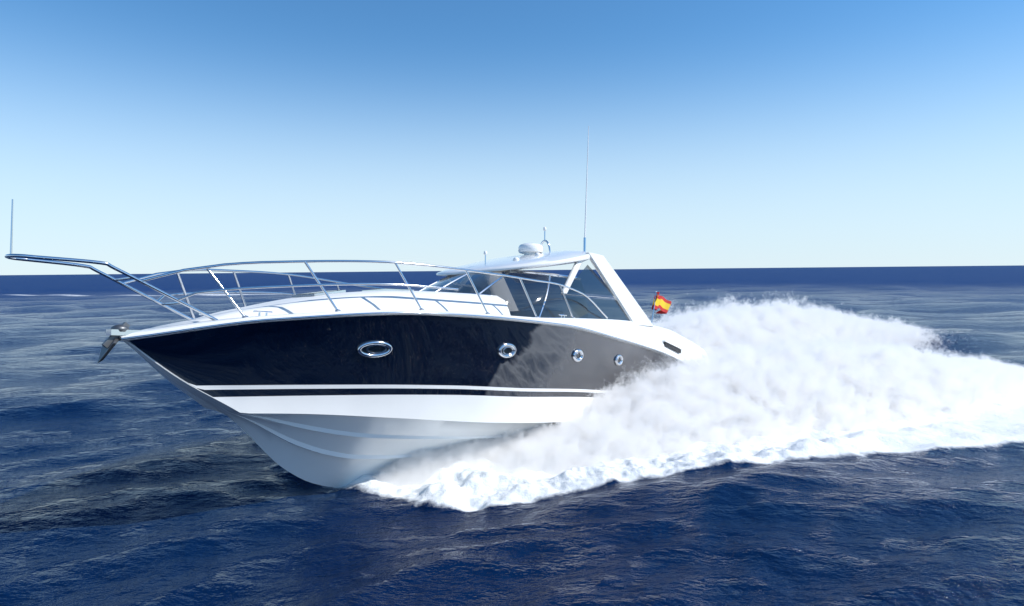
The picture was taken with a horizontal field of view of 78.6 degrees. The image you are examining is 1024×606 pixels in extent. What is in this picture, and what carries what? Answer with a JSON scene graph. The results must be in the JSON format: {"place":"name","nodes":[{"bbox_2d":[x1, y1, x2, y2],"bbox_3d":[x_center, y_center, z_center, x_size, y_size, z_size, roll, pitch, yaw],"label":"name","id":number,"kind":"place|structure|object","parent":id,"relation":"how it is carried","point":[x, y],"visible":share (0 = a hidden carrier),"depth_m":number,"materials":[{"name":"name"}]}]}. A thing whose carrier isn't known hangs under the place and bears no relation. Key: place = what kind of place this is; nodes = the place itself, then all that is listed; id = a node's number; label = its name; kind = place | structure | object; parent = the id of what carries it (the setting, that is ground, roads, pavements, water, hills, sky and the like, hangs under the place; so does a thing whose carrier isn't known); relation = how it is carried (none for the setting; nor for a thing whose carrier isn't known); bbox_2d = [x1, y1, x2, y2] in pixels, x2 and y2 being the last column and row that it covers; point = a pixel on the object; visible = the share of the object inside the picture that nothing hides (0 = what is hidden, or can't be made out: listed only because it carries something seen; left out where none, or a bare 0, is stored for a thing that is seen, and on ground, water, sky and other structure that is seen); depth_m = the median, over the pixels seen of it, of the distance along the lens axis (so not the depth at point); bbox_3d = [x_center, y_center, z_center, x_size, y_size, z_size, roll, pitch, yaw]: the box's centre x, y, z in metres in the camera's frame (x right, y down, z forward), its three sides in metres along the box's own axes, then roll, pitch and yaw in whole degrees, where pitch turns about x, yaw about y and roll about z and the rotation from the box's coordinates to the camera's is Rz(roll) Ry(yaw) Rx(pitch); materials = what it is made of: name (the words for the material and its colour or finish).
{"place":"outdoors","nodes":[
{"label":"outdoors","id":0,"kind":"place"},
{"bbox_2d":[0,265,1023,605],"bbox_3d":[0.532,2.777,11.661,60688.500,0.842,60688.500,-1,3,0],"label":"sea","id":1,"kind":"structure","parent":0,"point":[842,437],"depth_m":9.86,"materials":[{"name":"blue liquid"}]},
{"bbox_2d":[120,315,712,486],"bbox_3d":[-0.336,1.852,13.124,4.240,2.750,14.393,-3,-5,38],"label":"hull","id":2,"kind":"object","parent":1,"relation":"in","point":[322,401],"visible":0.88,"depth_m":9.57,"materials":[{"name":"black"}]},
{"bbox_2d":[119,291,713,372],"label":"deck","id":3,"kind":"structure","parent":2,"relation":"on","point":[691,353],"depth_m":9.88,"materials":[{"name":"white plastic"}]},
{"bbox_2d":[5,199,607,319],"bbox_3d":[-2.427,-0.187,10.545,3.914,1.246,9.779,-3,-5,38],"label":"bow rail","id":4,"kind":"object","parent":3,"relation":"on","point":[51,259],"visible":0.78,"depth_m":8.35,"materials":[{"name":"silver metal"}]},
{"bbox_2d":[98,310,566,362],"bbox_3d":[-0.789,0.698,12.608,3.727,0.887,13.290,-3,-5,38],"label":"deck hardware","id":5,"kind":"object","parent":3,"relation":"on","point":[109,343],"visible":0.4,"depth_m":7.46,"materials":[{"name":"silver metal"}]},
{"bbox_2d":[292,288,413,297],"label":"deck hatches","id":6,"kind":"object","parent":3,"relation":"on","point":[319,293],"visible":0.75,"depth_m":9.71,"materials":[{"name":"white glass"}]},
{"bbox_2d":[420,270,576,317],"bbox_3d":[-0.647,-0.129,12.840,3.496,1.081,2.878,-3,-5,38],"label":"windscreen frame","id":7,"kind":"object","parent":3,"relation":"on","point":[534,272],"visible":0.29,"depth_m":12.29,"materials":[{"name":"silver metal"}]},
{"bbox_2d":[421,271,587,317],"bbox_3d":[-0.639,-0.127,12.851,3.440,1.030,2.850,-3,-5,38],"label":"windshield","id":8,"kind":"object","parent":7,"relation":"in","point":[510,292],"visible":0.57,"depth_m":12.04,"materials":[{"name":"clear glass"}]},
{"bbox_2d":[571,265,629,320],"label":"side windows","id":9,"kind":"structure","parent":3,"relation":"on","point":[588,280],"depth_m":13.34,"materials":[{"name":"clear glass"}]},
{"bbox_2d":[561,252,653,325],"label":"radar arch","id":10,"kind":"structure","parent":3,"relation":"on","point":[627,302],"depth_m":13.83,"materials":[{"name":"white plastic"}]},
{"bbox_2d":[436,251,589,275],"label":"hardtop roof","id":11,"kind":"structure","parent":10,"relation":"on","point":[543,259],"depth_m":12.76,"materials":[{"name":"white plastic"}]},
{"bbox_2d":[484,126,588,264],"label":"antennas","id":12,"kind":"object","parent":11,"relation":"on","point":[530,248],"visible":0.84,"depth_m":14.07,"materials":[{"name":"white plastic"}]},
{"bbox_2d":[651,291,670,322],"bbox_3d":[3.584,0.144,15.302,0.360,0.876,0.747,-3,-5,38],"label":"ensign","id":13,"kind":"object","parent":3,"relation":"on","point":[662,303],"visible":0.98,"depth_m":15.37,"materials":[{"name":"multicoloured fabric"}]},
{"bbox_2d":[662,340,682,352],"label":"coaming vents","id":14,"kind":"object","parent":3,"relation":"on","point":[671,346],"visible":0.43,"depth_m":15.28,"materials":[{"name":"black"}]},
{"bbox_2d":[121,312,713,371],"bbox_3d":[0.563,0.957,12.493,2.093,1.128,14.404,-3,-5,38],"label":"rub rail","id":15,"kind":"object","parent":2,"relation":"attached to","point":[210,326],"visible":1,"depth_m":8.77,"materials":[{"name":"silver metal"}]},
{"bbox_2d":[357,341,622,365],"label":"portholes","id":16,"kind":"object","parent":2,"relation":"attached to","point":[372,349],"visible":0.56,"depth_m":9.09,"materials":[{"name":"silver metal"}]},
{"bbox_2d":[0,0,1023,274],"label":"sky","id":17,"kind":"structure","parent":0,"point":[137,136],"materials":[{"name":"blue"}]}
]}

